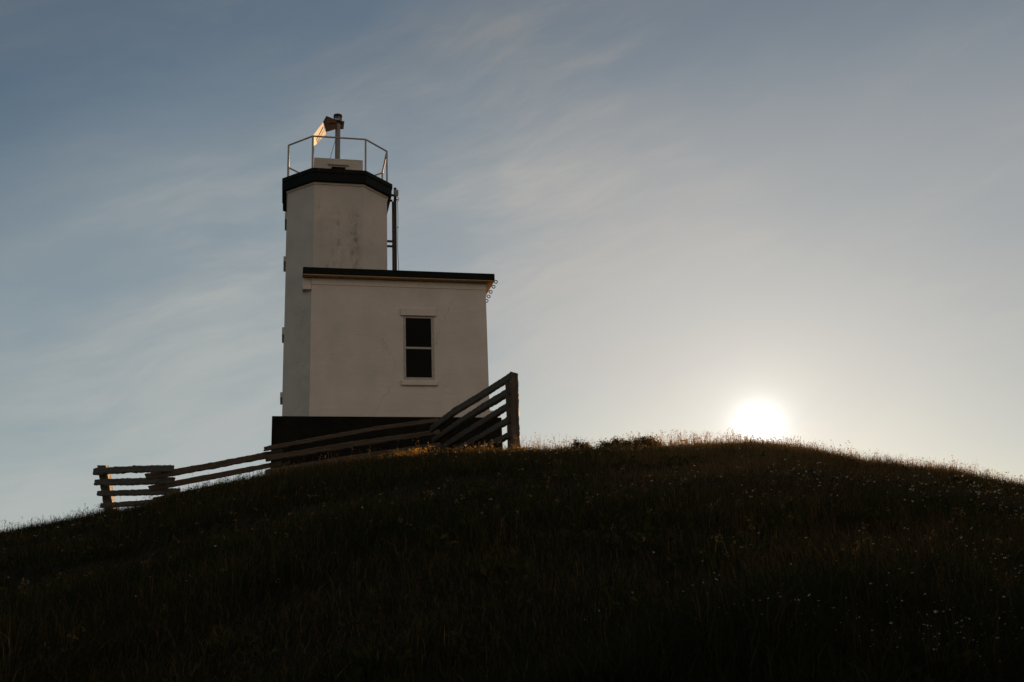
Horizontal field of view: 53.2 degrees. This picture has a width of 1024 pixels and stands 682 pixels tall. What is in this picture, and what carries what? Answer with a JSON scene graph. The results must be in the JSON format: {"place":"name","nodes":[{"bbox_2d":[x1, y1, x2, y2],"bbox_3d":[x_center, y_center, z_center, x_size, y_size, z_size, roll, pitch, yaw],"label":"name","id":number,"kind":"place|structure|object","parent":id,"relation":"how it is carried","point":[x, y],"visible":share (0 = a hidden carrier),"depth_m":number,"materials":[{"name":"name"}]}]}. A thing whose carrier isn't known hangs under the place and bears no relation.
{"place":"outdoors","nodes":[
{"label":"outdoors","id":0,"kind":"place"},
{"bbox_2d":[404,446,434,457],"bbox_3d":[-2.148,2.561,22.852,0.905,0.489,1.013,-2,-16,0],"label":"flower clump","id":1,"kind":"object","parent":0,"point":[416,449],"visible":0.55,"depth_m":22.79,"materials":[{"name":"plant"}]},
{"bbox_2d":[0,435,1023,681],"bbox_3d":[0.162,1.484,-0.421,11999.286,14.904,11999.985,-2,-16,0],"label":"hill","id":2,"kind":"structure","parent":0,"point":[624,563],"depth_m":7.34,"materials":[{"name":"green plant"}]},
{"bbox_2d":[93,372,519,509],"bbox_3d":[-5.776,3.030,27.328,12.010,3.137,7.224,-2,-16,0],"label":"split rail fence","id":3,"kind":"object","parent":2,"relation":"on","point":[161,479],"visible":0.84,"depth_m":27.54,"materials":[{"name":"brown wood"}]},
{"bbox_2d":[271,135,502,471],"bbox_3d":[-4.586,-0.171,36.960,7.739,13.717,4.455,1,-16,-12],"label":"lighthouse","id":4,"kind":"object","parent":2,"relation":"on","point":[369,339],"visible":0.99,"depth_m":35.10,"materials":[{"name":"white paint"}]},
{"bbox_2d":[280,327,283,404],"bbox_3d":[-8.011,0.877,35.785,0.135,2.520,1.100,1,-16,-12],"label":"window","id":5,"kind":"structure","parent":4,"relation":"in","point":[281,393],"depth_m":35.53,"materials":[{"name":"black glass"}]},
{"bbox_2d":[283,212,286,271],"bbox_3d":[-8.185,-3.574,37.046,0.135,1.880,1.100,1,-16,-12],"label":"window","id":6,"kind":"structure","parent":4,"relation":"in","point":[284,258],"depth_m":36.75,"materials":[{"name":"black glass"}]},
{"bbox_2d":[314,113,343,158],"bbox_3d":[-6.913,-7.014,38.413,1.204,3.248,2.211,1,-16,-12],"label":"beacon mast","id":7,"kind":"object","parent":4,"relation":"on","point":[330,123],"visible":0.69,"depth_m":38.60,"materials":[{"name":"metal"}]},
{"bbox_2d":[387,188,396,269],"bbox_3d":[-4.509,-3.767,37.926,0.421,3.948,0.560,1,-16,-12],"label":"wall ladder","id":8,"kind":"object","parent":4,"relation":"on","point":[393,241],"depth_m":37.94,"materials":[{"name":"metal"}]},
{"bbox_2d":[394,190,398,269],"bbox_3d":[-4.235,-3.791,37.660,0.180,3.826,0.090,1,-16,-12],"label":"pipe","id":9,"kind":"object","parent":8,"relation":"attached to","point":[395,192],"visible":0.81,"depth_m":38.07,"materials":[{"name":"metal"}]},
{"bbox_2d":[400,308,437,385],"bbox_3d":[-3.196,0.196,35.091,1.252,2.741,0.145,1,-16,-12],"label":"window","id":10,"kind":"structure","parent":4,"relation":"in","point":[418,330],"depth_m":35.10,"materials":[{"name":"black glass"}]},
{"bbox_2d":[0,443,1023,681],"bbox_3d":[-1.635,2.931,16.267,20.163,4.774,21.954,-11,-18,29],"label":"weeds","id":11,"kind":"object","parent":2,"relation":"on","point":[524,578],"visible":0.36,"depth_m":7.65,"materials":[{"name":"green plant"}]},
{"bbox_2d":[0,426,1023,665],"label":"dry grass","id":12,"kind":"structure","parent":2,"relation":"on","point":[678,443],"depth_m":19.73,"materials":[{"name":"brown plant"}]},
{"bbox_2d":[6,434,1023,681],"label":"wildflowers","id":13,"kind":"object","parent":2,"relation":"on","point":[816,546],"visible":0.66,"depth_m":7.02,"materials":[{"name":"white plant"}]},
{"bbox_2d":[568,437,593,450],"bbox_3d":[1.492,2.327,22.386,0.713,0.478,0.521,-2,-16,0],"label":"shrub","id":14,"kind":"object","parent":2,"relation":"on","point":[577,444],"visible":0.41,"depth_m":22.34,"materials":[{"name":"green plant"}]},
{"bbox_2d":[596,436,630,447],"bbox_3d":[2.258,2.306,22.442,0.815,0.484,0.712,-2,-16,0],"label":"shrub","id":15,"kind":"object","parent":2,"relation":"on","point":[608,442],"visible":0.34,"depth_m":22.35,"materials":[{"name":"green plant"}]},
{"bbox_2d":[622,432,662,447],"bbox_3d":[2.813,2.256,22.422,1.039,0.491,0.802,-2,-16,0],"label":"shrub","id":16,"kind":"object","parent":2,"relation":"on","point":[643,438],"visible":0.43,"depth_m":22.28,"materials":[{"name":"green plant"}]},
{"bbox_2d":[620,436,673,448],"bbox_3d":[2.907,2.287,22.192,1.172,0.560,1.043,7,-18,-29],"label":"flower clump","id":17,"kind":"object","parent":2,"relation":"on","point":[648,440],"visible":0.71,"depth_m":22.13,"materials":[{"name":"brown plant"}]},
{"bbox_2d":[0,0,1023,530],"label":"sky","id":18,"kind":"structure","parent":0,"point":[804,219],"materials":[{"name":"blue"}]}
]}

